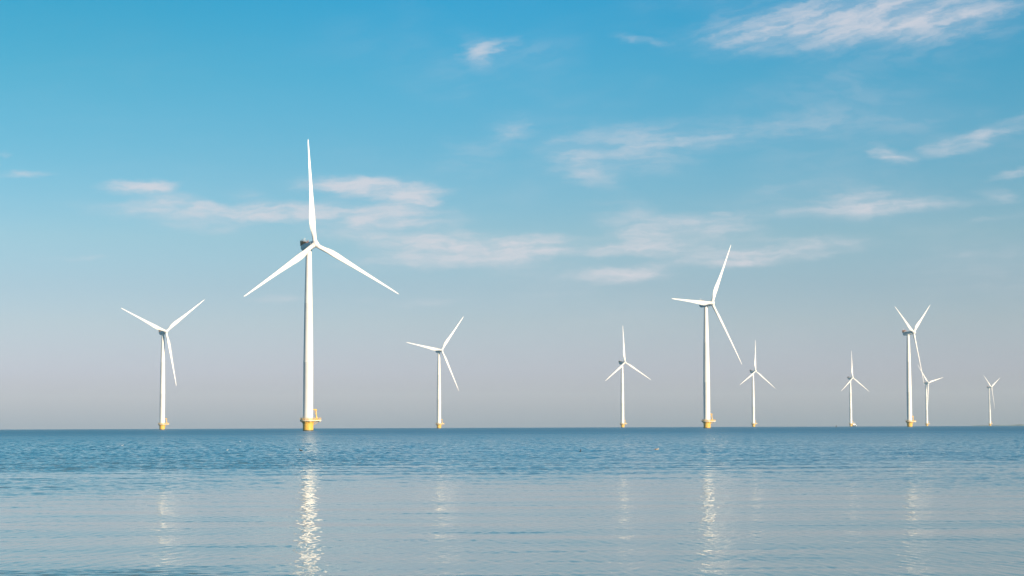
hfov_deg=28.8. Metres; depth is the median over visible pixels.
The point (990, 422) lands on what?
wind turbine
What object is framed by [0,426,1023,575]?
water
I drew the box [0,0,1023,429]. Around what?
sky
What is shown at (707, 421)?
wind turbine
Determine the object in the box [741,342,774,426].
wind turbine
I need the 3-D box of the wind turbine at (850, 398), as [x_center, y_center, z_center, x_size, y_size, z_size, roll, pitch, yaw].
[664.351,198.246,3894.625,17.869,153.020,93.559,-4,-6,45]
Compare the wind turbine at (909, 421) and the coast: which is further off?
the coast
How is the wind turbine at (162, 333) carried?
in the water
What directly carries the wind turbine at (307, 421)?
in the water
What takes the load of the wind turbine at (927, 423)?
in the water
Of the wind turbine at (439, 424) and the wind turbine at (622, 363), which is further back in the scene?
the wind turbine at (622, 363)
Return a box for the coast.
[973,424,1023,425]
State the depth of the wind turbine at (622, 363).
2909.30 m
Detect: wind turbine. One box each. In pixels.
[122,300,203,429]
[245,141,397,430]
[407,318,462,427]
[609,333,650,427]
[672,246,741,427]
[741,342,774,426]
[842,351,865,426]
[895,307,928,426]
[920,369,942,425]
[984,376,998,425]

